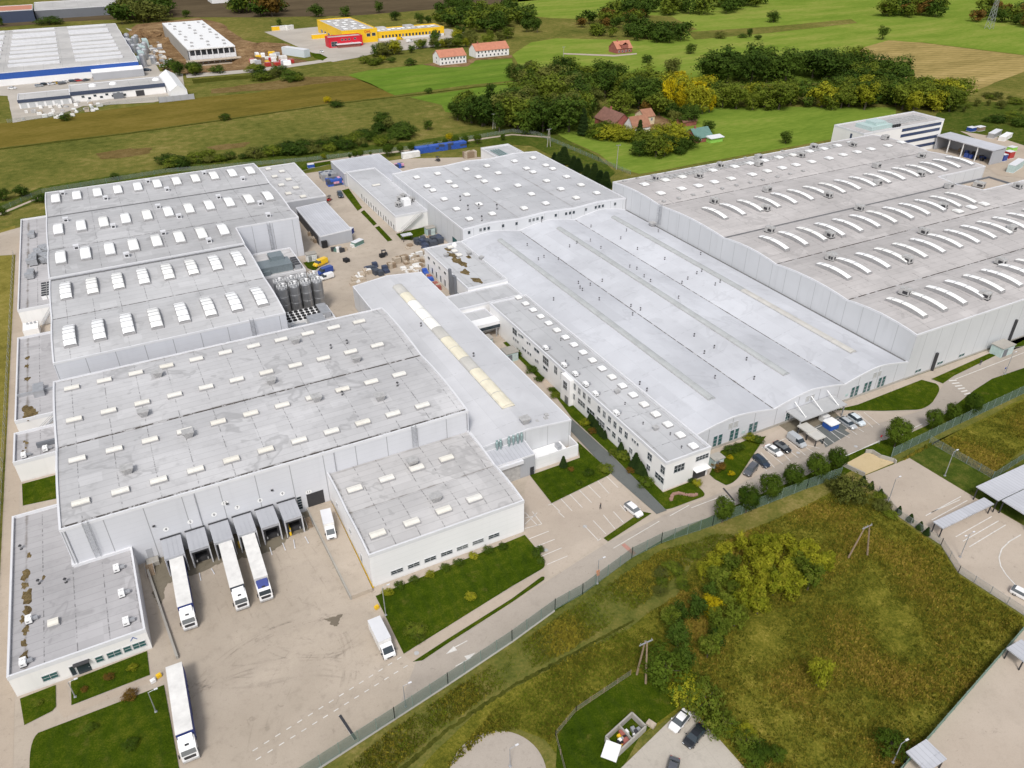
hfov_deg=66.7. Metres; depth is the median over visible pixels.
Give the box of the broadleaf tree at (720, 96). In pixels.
[710,84,732,108]
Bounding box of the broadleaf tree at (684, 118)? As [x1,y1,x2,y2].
[678,114,688,122]
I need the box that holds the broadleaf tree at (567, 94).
[554,88,582,124]
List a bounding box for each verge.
[0,125,615,215]
[555,368,1023,610]
[910,443,1023,523]
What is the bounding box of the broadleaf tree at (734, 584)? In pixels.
[725,579,740,594]
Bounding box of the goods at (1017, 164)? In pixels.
[1006,158,1023,172]
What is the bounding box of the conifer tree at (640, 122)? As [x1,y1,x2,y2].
[632,119,642,140]
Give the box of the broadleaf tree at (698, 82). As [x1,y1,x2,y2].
[692,80,710,104]
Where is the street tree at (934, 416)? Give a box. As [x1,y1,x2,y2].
[925,408,945,429]
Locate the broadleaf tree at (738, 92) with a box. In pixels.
[724,82,752,108]
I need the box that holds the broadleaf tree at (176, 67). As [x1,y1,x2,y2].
[170,61,187,76]
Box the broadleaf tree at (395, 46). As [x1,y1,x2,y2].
[387,39,400,54]
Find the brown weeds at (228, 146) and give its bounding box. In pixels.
[207,142,249,149]
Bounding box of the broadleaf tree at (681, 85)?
[674,80,691,105]
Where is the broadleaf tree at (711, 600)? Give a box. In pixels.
[702,593,725,617]
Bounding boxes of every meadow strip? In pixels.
[499,15,696,40]
[689,19,856,39]
[935,72,1023,114]
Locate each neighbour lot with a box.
[865,458,1023,613]
[904,630,1023,767]
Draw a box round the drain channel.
[338,488,734,734]
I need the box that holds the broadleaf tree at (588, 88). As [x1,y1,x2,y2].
[564,84,591,94]
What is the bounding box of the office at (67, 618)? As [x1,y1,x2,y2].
[6,504,151,696]
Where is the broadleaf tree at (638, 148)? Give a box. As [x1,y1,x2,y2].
[628,139,649,155]
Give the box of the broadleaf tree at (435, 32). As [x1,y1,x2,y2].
[429,29,440,39]
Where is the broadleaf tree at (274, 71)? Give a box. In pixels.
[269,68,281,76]
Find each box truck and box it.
[320,508,336,539]
[367,615,395,659]
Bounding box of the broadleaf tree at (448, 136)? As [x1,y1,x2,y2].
[444,132,452,141]
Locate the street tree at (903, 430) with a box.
[885,415,914,446]
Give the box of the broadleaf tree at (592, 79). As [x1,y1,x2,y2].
[572,72,603,89]
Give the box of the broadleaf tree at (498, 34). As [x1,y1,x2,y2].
[495,31,504,40]
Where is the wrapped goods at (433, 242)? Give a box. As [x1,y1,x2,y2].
[428,239,437,246]
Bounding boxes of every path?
[0,197,40,214]
[0,243,22,767]
[56,676,152,717]
[307,134,549,163]
[319,610,554,767]
[404,571,544,661]
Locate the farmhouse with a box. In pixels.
[594,106,627,124]
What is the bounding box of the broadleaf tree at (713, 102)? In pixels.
[704,95,718,112]
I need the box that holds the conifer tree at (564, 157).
[556,146,570,164]
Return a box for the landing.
[146,555,159,567]
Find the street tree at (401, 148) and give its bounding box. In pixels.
[396,145,403,152]
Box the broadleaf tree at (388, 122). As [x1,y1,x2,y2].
[383,117,395,128]
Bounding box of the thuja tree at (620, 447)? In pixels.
[616,442,623,454]
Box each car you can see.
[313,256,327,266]
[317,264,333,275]
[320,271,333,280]
[336,190,343,197]
[624,501,643,517]
[666,755,679,767]
[668,708,691,732]
[682,722,706,748]
[743,461,758,476]
[752,453,770,467]
[764,443,782,456]
[773,440,791,453]
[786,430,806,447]
[838,416,857,429]
[847,412,865,426]
[1009,584,1023,599]
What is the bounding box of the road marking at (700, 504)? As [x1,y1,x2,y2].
[252,352,1023,759]
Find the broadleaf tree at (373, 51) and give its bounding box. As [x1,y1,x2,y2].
[370,42,381,56]
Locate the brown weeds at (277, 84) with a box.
[211,76,356,92]
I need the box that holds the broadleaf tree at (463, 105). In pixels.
[455,94,476,124]
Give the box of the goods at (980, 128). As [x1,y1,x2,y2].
[975,125,985,131]
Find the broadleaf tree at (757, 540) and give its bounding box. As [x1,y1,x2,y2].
[748,531,771,554]
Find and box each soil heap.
[122,29,163,35]
[138,31,164,37]
[140,41,166,46]
[158,37,169,41]
[230,56,267,63]
[234,49,256,55]
[235,42,289,49]
[255,46,282,54]
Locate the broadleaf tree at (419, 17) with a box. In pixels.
[414,12,423,22]
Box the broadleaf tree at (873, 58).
[861,53,889,68]
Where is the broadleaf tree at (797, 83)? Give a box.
[786,78,806,100]
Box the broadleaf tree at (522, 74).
[511,69,539,85]
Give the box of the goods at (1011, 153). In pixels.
[1005,150,1015,158]
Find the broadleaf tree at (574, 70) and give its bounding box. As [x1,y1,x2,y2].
[557,67,587,74]
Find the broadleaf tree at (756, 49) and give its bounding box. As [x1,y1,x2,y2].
[740,40,778,74]
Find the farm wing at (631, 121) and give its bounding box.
[623,114,650,132]
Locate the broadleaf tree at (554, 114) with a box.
[543,96,567,128]
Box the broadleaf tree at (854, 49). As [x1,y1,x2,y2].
[838,45,877,70]
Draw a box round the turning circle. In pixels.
[450,731,545,767]
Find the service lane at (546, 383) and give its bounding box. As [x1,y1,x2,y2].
[542,380,553,390]
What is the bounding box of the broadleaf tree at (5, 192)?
[0,187,11,200]
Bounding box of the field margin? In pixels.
[0,83,513,149]
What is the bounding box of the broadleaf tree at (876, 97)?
[858,81,882,107]
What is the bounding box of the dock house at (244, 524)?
[232,511,260,552]
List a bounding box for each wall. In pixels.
[146,569,178,658]
[158,94,194,102]
[843,463,865,475]
[865,449,896,463]
[866,476,896,511]
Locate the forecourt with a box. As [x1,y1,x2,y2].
[779,411,837,433]
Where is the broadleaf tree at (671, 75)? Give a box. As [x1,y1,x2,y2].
[659,70,687,82]
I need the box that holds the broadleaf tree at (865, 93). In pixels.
[854,81,882,109]
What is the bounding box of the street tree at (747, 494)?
[736,482,762,512]
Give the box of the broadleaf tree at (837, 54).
[817,46,850,78]
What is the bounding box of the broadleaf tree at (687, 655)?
[670,637,696,668]
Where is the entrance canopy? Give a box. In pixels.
[787,390,846,431]
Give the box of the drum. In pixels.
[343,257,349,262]
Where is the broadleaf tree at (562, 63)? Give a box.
[549,57,578,70]
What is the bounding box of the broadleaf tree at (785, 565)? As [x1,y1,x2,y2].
[775,555,799,578]
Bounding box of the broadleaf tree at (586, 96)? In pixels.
[568,90,593,122]
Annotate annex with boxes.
[13,423,54,481]
[14,331,58,431]
[17,215,50,325]
[252,247,305,291]
[424,241,507,294]
[481,144,522,158]
[957,176,1009,189]
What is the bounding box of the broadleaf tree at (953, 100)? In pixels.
[941,85,968,111]
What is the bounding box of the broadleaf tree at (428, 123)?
[423,119,432,129]
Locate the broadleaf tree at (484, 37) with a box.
[479,34,492,42]
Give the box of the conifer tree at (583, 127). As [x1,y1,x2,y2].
[577,108,588,135]
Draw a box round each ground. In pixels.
[0,0,1023,767]
[131,18,306,73]
[936,102,1023,144]
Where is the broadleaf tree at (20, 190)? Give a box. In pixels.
[11,184,29,195]
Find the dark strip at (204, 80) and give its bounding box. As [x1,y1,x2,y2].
[192,75,253,83]
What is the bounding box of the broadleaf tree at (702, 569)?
[696,560,712,582]
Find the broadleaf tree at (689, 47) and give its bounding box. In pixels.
[684,43,697,53]
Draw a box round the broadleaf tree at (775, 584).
[766,566,789,595]
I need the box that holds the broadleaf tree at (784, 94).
[768,82,795,109]
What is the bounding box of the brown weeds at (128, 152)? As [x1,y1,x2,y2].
[96,148,151,158]
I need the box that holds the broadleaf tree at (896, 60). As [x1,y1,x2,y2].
[876,53,916,75]
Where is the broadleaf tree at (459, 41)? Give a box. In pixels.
[452,36,462,45]
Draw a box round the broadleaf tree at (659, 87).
[632,79,680,106]
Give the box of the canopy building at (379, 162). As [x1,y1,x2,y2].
[330,154,401,186]
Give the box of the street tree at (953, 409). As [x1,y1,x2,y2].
[945,402,963,419]
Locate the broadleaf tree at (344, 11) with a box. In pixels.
[339,6,350,16]
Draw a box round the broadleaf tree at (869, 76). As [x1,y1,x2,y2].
[851,74,879,83]
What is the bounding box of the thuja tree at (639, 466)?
[636,461,642,473]
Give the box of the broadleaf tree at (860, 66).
[850,59,882,73]
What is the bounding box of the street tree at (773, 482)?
[758,472,783,499]
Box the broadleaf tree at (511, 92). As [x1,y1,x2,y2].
[492,88,530,122]
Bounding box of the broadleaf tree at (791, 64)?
[773,50,809,82]
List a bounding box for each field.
[0,0,531,26]
[0,76,393,147]
[349,59,514,94]
[411,82,515,112]
[623,37,786,79]
[860,40,1023,90]
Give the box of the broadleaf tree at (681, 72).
[668,70,692,80]
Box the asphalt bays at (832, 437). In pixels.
[822,427,849,446]
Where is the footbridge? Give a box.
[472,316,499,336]
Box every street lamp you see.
[68,677,77,697]
[148,688,157,712]
[382,583,389,615]
[508,743,518,767]
[596,556,605,583]
[891,738,908,763]
[943,449,958,476]
[959,531,974,557]
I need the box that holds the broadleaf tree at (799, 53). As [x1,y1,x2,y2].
[781,46,809,73]
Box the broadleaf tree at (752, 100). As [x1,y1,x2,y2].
[744,91,762,109]
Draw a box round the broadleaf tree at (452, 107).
[445,99,466,120]
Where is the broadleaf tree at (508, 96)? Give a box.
[491,89,523,126]
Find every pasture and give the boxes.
[511,0,1023,84]
[553,107,895,173]
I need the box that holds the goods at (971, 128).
[966,126,976,131]
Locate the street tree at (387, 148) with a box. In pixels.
[382,142,393,156]
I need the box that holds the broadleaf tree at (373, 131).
[369,129,378,138]
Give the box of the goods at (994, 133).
[987,129,1001,138]
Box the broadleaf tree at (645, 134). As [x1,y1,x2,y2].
[634,127,658,140]
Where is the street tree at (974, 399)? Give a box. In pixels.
[963,391,984,413]
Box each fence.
[0,251,13,514]
[9,133,630,205]
[299,467,842,767]
[555,671,630,767]
[878,487,1023,614]
[891,386,1023,456]
[901,627,1023,767]
[929,436,994,475]
[992,454,1023,478]
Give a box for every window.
[41,671,59,681]
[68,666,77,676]
[94,655,104,662]
[106,649,122,658]
[123,645,132,652]
[132,640,146,649]
[296,496,303,509]
[390,567,402,575]
[407,561,419,568]
[424,555,435,562]
[441,549,452,556]
[456,543,467,550]
[472,538,483,545]
[488,532,499,539]
[512,327,516,336]
[543,355,548,367]
[563,380,566,390]
[578,397,584,408]
[586,406,594,416]
[596,416,604,428]
[647,452,652,462]
[654,471,663,484]
[660,464,665,475]
[673,462,684,473]
[695,453,708,461]
[712,435,717,446]
[717,433,722,444]
[729,429,734,440]
[734,428,738,438]
[748,423,752,432]
[752,421,757,431]
[784,413,789,420]
[849,386,855,397]
[854,385,859,395]
[862,382,867,392]
[866,380,872,391]
[876,377,882,387]
[880,375,886,386]
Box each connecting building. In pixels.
[446,282,521,312]
[464,308,493,332]
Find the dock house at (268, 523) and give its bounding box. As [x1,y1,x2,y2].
[254,504,282,544]
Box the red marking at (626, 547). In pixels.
[622,543,630,550]
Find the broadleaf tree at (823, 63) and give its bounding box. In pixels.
[807,47,850,79]
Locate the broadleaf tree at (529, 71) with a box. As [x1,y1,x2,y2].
[526,68,536,80]
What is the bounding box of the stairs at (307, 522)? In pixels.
[304,514,313,528]
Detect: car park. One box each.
[524,476,639,576]
[621,712,743,767]
[714,410,917,491]
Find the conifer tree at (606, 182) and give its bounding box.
[599,171,611,188]
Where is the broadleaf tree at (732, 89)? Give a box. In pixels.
[718,78,743,105]
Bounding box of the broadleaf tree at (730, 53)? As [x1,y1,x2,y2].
[716,43,744,62]
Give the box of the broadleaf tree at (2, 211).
[0,206,6,215]
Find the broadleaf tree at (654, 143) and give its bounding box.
[643,134,671,157]
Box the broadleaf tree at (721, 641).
[707,625,727,649]
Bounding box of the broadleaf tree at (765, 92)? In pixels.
[752,80,781,109]
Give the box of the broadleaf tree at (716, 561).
[703,551,724,567]
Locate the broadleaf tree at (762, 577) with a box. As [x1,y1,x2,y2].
[754,567,772,585]
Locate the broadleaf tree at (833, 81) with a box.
[812,75,844,88]
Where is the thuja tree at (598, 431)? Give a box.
[596,425,601,434]
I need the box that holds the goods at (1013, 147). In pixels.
[1006,145,1017,150]
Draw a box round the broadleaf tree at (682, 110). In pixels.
[678,104,689,115]
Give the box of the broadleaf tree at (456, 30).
[450,28,462,36]
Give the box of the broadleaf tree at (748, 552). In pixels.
[741,545,758,564]
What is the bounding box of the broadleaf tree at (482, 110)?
[470,93,497,125]
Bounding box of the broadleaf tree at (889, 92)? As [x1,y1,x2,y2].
[879,80,904,104]
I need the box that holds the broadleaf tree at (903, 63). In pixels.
[882,57,917,76]
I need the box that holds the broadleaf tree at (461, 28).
[453,25,465,33]
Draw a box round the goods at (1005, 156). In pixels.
[1002,153,1008,161]
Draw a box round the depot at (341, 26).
[317,17,377,42]
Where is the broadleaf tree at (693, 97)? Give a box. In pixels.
[683,81,708,105]
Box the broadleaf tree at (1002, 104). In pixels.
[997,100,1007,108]
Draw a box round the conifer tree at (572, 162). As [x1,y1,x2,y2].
[568,155,575,168]
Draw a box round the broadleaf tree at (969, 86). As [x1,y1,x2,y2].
[952,76,979,93]
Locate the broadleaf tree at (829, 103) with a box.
[820,90,844,109]
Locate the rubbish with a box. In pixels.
[623,736,628,743]
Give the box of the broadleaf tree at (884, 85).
[862,75,891,101]
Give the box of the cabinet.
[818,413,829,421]
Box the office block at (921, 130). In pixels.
[831,111,944,149]
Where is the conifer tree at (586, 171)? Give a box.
[581,164,590,177]
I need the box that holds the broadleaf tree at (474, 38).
[466,32,479,43]
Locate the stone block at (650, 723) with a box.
[646,719,656,728]
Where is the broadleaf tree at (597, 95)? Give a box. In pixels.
[580,87,605,112]
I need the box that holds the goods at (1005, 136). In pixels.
[998,132,1012,140]
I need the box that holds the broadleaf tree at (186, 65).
[183,62,195,73]
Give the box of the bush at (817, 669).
[806,655,841,688]
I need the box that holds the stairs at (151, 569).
[144,562,155,577]
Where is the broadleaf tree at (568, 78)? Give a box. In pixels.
[555,72,587,85]
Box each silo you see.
[273,277,283,297]
[276,283,291,311]
[284,275,294,310]
[288,280,302,310]
[296,273,306,308]
[300,278,314,308]
[307,270,317,304]
[311,276,325,305]
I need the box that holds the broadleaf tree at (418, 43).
[413,39,421,48]
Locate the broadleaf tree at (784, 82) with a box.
[769,79,805,102]
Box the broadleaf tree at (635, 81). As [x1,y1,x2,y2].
[621,73,647,103]
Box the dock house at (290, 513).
[277,497,304,537]
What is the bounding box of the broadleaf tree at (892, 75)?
[870,65,913,81]
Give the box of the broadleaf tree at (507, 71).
[503,63,512,77]
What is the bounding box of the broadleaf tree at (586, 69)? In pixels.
[569,60,597,77]
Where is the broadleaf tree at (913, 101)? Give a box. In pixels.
[906,90,925,110]
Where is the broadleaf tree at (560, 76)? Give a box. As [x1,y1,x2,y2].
[546,70,567,80]
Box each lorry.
[165,662,199,763]
[169,556,197,630]
[218,540,249,610]
[242,532,273,602]
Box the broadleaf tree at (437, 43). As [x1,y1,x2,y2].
[434,41,439,47]
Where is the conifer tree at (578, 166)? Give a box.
[572,158,583,171]
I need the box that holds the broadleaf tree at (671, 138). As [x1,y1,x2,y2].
[661,132,678,143]
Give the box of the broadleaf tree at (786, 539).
[777,530,797,552]
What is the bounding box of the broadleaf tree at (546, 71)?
[535,62,569,79]
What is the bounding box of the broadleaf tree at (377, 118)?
[371,111,385,123]
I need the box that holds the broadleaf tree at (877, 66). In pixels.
[869,63,892,79]
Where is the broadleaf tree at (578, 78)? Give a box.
[573,75,583,86]
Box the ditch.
[399,619,633,767]
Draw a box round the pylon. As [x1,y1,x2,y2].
[984,0,998,28]
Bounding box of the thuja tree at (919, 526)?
[915,521,923,530]
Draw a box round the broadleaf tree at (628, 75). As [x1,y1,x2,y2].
[616,70,640,91]
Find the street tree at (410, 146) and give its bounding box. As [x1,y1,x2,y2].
[407,142,414,150]
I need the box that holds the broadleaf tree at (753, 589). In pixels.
[748,581,766,599]
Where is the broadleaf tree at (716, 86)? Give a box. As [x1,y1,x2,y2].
[706,80,725,103]
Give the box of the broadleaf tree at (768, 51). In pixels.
[758,46,778,68]
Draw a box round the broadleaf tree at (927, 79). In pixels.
[914,76,937,83]
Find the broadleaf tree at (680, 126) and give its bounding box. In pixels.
[668,121,689,135]
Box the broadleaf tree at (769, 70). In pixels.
[759,57,785,81]
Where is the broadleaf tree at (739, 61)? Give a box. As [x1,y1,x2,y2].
[731,56,750,80]
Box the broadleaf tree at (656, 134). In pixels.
[652,131,671,138]
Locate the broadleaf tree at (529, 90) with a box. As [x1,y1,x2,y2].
[515,85,540,102]
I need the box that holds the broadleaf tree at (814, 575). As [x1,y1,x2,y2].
[798,560,827,589]
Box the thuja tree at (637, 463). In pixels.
[633,458,640,471]
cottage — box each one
[634,108,655,123]
[686,126,712,142]
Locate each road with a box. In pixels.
[186,56,352,77]
[401,346,1023,701]
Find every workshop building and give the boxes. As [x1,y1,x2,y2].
[17,89,71,108]
[69,76,165,102]
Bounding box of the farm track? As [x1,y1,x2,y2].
[564,53,636,55]
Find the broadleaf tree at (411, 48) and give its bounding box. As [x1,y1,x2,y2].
[408,44,414,52]
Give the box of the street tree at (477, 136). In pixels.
[473,133,481,143]
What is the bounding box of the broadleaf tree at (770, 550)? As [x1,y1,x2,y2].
[757,541,781,566]
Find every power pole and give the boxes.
[636,638,652,683]
[848,523,871,558]
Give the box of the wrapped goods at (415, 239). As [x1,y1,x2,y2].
[413,237,419,244]
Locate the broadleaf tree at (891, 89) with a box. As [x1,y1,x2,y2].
[880,78,913,105]
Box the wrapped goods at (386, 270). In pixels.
[381,268,389,273]
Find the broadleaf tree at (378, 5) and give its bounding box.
[373,0,383,12]
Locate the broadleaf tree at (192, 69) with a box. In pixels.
[188,63,200,75]
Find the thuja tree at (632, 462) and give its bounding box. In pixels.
[628,452,638,468]
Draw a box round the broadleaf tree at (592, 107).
[588,95,597,117]
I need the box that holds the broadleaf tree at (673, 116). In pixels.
[667,109,681,122]
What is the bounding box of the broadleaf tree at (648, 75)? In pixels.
[630,73,657,79]
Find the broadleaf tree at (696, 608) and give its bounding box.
[686,591,710,620]
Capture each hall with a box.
[45,163,304,279]
[49,245,287,379]
[159,69,187,95]
[162,20,240,65]
[259,162,326,213]
[327,430,523,587]
[352,272,571,450]
[392,151,625,242]
[462,208,908,449]
[612,134,1023,379]
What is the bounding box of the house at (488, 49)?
[468,41,508,57]
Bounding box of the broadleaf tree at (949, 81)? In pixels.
[926,77,965,102]
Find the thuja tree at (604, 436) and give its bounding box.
[601,430,606,439]
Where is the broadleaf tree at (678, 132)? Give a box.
[668,125,690,139]
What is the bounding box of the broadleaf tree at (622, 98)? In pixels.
[603,89,637,115]
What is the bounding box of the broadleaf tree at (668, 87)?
[661,76,677,101]
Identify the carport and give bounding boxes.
[400,232,412,241]
[904,739,946,767]
[931,498,993,536]
[973,465,1023,511]
[998,490,1023,514]
[1004,639,1023,669]
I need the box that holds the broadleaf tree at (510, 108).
[494,94,546,128]
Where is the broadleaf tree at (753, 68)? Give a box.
[738,48,773,83]
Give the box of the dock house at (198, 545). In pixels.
[184,525,213,567]
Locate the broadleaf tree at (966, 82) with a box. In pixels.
[943,77,971,89]
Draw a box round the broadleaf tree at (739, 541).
[732,529,749,551]
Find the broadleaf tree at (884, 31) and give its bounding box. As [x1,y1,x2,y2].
[877,24,891,38]
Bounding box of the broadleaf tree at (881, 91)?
[875,84,886,99]
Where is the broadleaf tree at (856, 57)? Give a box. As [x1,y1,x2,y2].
[839,50,873,72]
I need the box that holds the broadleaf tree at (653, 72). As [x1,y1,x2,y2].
[635,62,664,80]
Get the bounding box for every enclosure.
[533,435,577,469]
[601,712,646,761]
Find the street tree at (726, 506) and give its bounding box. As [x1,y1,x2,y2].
[712,495,736,522]
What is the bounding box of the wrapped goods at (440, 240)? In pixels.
[436,237,443,244]
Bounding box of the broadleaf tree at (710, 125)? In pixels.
[702,119,715,130]
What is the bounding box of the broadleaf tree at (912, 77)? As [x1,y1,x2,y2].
[907,75,935,80]
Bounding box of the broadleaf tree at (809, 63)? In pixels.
[802,49,828,77]
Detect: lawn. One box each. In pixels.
[20,685,55,725]
[22,475,55,505]
[29,685,178,767]
[71,651,149,705]
[301,161,330,170]
[303,261,321,269]
[310,53,326,60]
[342,188,361,210]
[361,210,376,225]
[375,226,392,241]
[376,535,544,653]
[396,227,424,240]
[413,576,544,661]
[503,342,543,380]
[530,441,609,502]
[552,388,704,509]
[604,511,651,541]
[709,436,765,484]
[837,380,938,410]
[932,353,995,383]
[1014,340,1023,347]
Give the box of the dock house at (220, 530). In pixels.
[208,518,237,559]
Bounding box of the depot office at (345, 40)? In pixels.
[325,33,362,47]
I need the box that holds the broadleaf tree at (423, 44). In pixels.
[420,40,426,47]
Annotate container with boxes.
[271,26,279,30]
[278,55,286,58]
[281,46,310,57]
[283,60,291,64]
[285,25,293,29]
[307,163,314,167]
[311,33,326,38]
[351,238,363,246]
[401,150,419,158]
[822,417,840,430]
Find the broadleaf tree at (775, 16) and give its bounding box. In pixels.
[766,10,781,21]
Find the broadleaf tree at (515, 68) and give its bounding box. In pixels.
[509,63,530,76]
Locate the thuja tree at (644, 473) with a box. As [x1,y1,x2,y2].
[641,468,647,477]
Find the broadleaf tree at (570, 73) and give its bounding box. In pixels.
[557,70,579,81]
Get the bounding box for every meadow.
[0,225,14,499]
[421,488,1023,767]
[898,399,1023,476]
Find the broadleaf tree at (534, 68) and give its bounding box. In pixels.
[518,59,548,78]
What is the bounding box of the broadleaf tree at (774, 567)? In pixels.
[768,564,781,576]
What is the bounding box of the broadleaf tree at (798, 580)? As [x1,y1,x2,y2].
[779,567,807,601]
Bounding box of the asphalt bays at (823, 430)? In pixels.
[814,416,847,442]
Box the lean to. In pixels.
[706,134,723,142]
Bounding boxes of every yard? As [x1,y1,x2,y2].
[0,28,183,122]
[0,147,1023,767]
[266,27,462,61]
[423,55,511,67]
[650,115,671,128]
[961,131,1023,177]
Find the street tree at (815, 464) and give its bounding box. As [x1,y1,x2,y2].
[804,451,830,478]
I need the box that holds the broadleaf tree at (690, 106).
[685,103,702,111]
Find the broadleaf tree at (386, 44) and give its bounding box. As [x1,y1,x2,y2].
[377,41,391,54]
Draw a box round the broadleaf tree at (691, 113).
[680,107,702,120]
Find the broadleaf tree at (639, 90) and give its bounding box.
[624,77,655,108]
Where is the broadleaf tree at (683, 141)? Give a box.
[676,137,688,149]
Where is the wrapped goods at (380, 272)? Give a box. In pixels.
[377,269,383,276]
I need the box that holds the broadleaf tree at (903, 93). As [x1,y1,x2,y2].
[890,81,921,110]
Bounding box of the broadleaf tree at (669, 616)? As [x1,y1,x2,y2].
[658,604,681,630]
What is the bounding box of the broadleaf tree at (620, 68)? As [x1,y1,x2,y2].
[605,63,629,74]
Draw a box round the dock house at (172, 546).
[160,533,189,575]
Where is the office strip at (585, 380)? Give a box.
[489,294,711,490]
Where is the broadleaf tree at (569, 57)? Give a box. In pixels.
[549,54,578,65]
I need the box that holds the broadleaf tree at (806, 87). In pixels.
[795,78,821,106]
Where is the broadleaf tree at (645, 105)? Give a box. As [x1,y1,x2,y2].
[639,100,651,108]
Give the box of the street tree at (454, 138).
[452,135,458,140]
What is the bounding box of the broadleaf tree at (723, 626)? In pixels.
[707,611,736,639]
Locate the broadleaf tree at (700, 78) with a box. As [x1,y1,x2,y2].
[692,74,717,87]
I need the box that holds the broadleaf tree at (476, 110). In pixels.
[463,92,496,126]
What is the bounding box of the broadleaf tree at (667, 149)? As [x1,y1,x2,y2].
[657,141,673,155]
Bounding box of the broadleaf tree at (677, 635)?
[663,619,693,645]
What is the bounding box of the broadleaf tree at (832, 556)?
[818,549,835,572]
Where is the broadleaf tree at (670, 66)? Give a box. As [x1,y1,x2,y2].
[660,57,681,73]
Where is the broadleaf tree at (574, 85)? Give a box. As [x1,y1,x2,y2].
[563,80,596,92]
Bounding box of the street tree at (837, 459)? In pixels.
[827,444,848,469]
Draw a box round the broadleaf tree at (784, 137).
[780,129,792,142]
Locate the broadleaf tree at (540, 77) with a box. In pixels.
[520,74,551,90]
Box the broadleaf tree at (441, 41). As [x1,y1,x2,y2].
[438,39,446,46]
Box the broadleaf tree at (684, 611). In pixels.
[669,598,690,623]
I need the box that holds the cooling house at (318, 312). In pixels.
[286,303,335,327]
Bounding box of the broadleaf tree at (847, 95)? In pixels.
[834,85,855,107]
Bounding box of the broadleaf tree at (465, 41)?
[462,38,468,46]
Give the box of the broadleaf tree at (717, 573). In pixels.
[705,565,732,590]
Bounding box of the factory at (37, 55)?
[0,23,138,85]
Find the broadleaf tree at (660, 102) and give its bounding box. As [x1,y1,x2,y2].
[641,89,674,114]
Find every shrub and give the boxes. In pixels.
[29,194,44,201]
[31,16,63,24]
[33,698,42,706]
[57,113,72,120]
[80,686,87,692]
[82,722,99,733]
[103,672,114,680]
[108,172,119,179]
[120,686,137,701]
[120,736,139,751]
[125,662,137,671]
[152,152,178,164]
[159,58,179,69]
[162,155,188,168]
[170,156,190,168]
[185,151,206,163]
[200,149,215,156]
[200,156,212,162]
[204,157,214,162]
[207,65,224,72]
[211,154,225,161]
[218,113,230,120]
[224,153,233,159]
[225,151,236,158]
[237,152,248,158]
[243,63,265,71]
[244,146,264,158]
[249,71,271,80]
[251,69,269,78]
[252,144,269,154]
[263,144,281,155]
[271,63,289,74]
[275,139,297,152]
[277,143,298,155]
[279,69,302,80]
[286,75,297,82]
[286,142,313,155]
[291,72,304,80]
[293,137,309,144]
[302,143,322,153]
[313,139,329,147]
[318,134,329,145]
[323,96,330,101]
[323,143,337,151]
[327,135,348,147]
[328,99,344,106]
[334,138,357,150]
[340,135,356,146]
[348,130,364,137]
[353,137,368,144]
[355,128,376,139]
[357,55,369,63]
[366,57,379,64]
[369,121,390,132]
[373,134,394,141]
[373,138,387,146]
[380,588,393,595]
[385,57,396,62]
[385,123,406,135]
[385,129,409,138]
[388,138,398,144]
[389,120,415,133]
[394,124,418,137]
[394,580,404,589]
[404,58,416,65]
[406,621,421,635]
[407,575,418,583]
[409,630,418,637]
[410,621,427,635]
[412,632,425,643]
[423,88,432,92]
[424,569,434,577]
[440,563,450,572]
[452,558,465,565]
[464,592,476,600]
[468,551,478,559]
[481,544,493,554]
[498,541,507,550]
[525,364,537,373]
[531,550,541,557]
[533,544,544,554]
[534,375,543,381]
[536,557,545,563]
[547,387,556,391]
[550,391,559,398]
[578,418,590,425]
[581,467,593,476]
[585,122,612,139]
[586,124,601,137]
[588,427,596,433]
[592,124,620,140]
[595,119,618,126]
[596,462,614,473]
[608,127,631,141]
[610,449,629,460]
[612,123,630,135]
[614,126,636,140]
[625,466,633,472]
[637,476,654,487]
[639,639,701,702]
[641,54,652,62]
[650,132,680,147]
[651,584,668,596]
[652,565,668,578]
[653,577,667,589]
[661,560,679,575]
[665,668,710,710]
[669,133,703,149]
[671,144,687,154]
[671,566,686,578]
[674,573,687,583]
[675,668,727,734]
[676,581,691,591]
[686,548,701,558]
[693,478,702,486]
[704,705,741,742]
[711,462,725,472]
[714,30,726,38]
[723,444,736,453]
[730,727,764,759]
[731,719,758,741]
[734,442,745,451]
[741,746,769,767]
[742,431,759,442]
[743,737,774,767]
[751,435,765,443]
[769,743,787,765]
[823,478,840,486]
[830,471,874,507]
[870,498,892,511]
[873,489,887,499]
[873,724,910,762]
[882,509,899,520]
[981,117,994,122]
[985,94,994,98]
[988,113,1008,123]
[992,91,1003,99]
[1004,110,1022,118]
[1008,96,1023,103]
[1010,116,1023,126]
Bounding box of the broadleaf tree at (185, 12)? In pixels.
[181,9,191,16]
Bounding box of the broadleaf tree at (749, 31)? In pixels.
[747,29,752,36]
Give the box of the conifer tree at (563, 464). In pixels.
[559,456,567,467]
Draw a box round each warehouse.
[0,4,35,22]
[34,0,115,19]
[53,307,468,564]
[208,0,227,3]
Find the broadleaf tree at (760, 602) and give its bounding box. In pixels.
[748,585,772,614]
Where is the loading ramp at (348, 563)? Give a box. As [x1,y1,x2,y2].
[308,500,372,598]
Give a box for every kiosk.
[304,250,316,261]
[423,225,435,235]
[485,334,493,341]
[500,345,518,361]
[708,452,725,468]
[989,339,1016,357]
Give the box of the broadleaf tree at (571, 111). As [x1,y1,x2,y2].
[550,94,593,133]
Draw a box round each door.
[20,103,27,108]
[29,102,35,107]
[62,99,69,103]
[76,663,91,673]
[146,548,153,557]
[304,49,309,56]
[530,466,533,474]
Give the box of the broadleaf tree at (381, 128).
[373,122,387,131]
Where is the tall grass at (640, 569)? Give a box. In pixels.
[347,533,735,767]
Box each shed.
[296,201,352,247]
[933,132,1006,164]

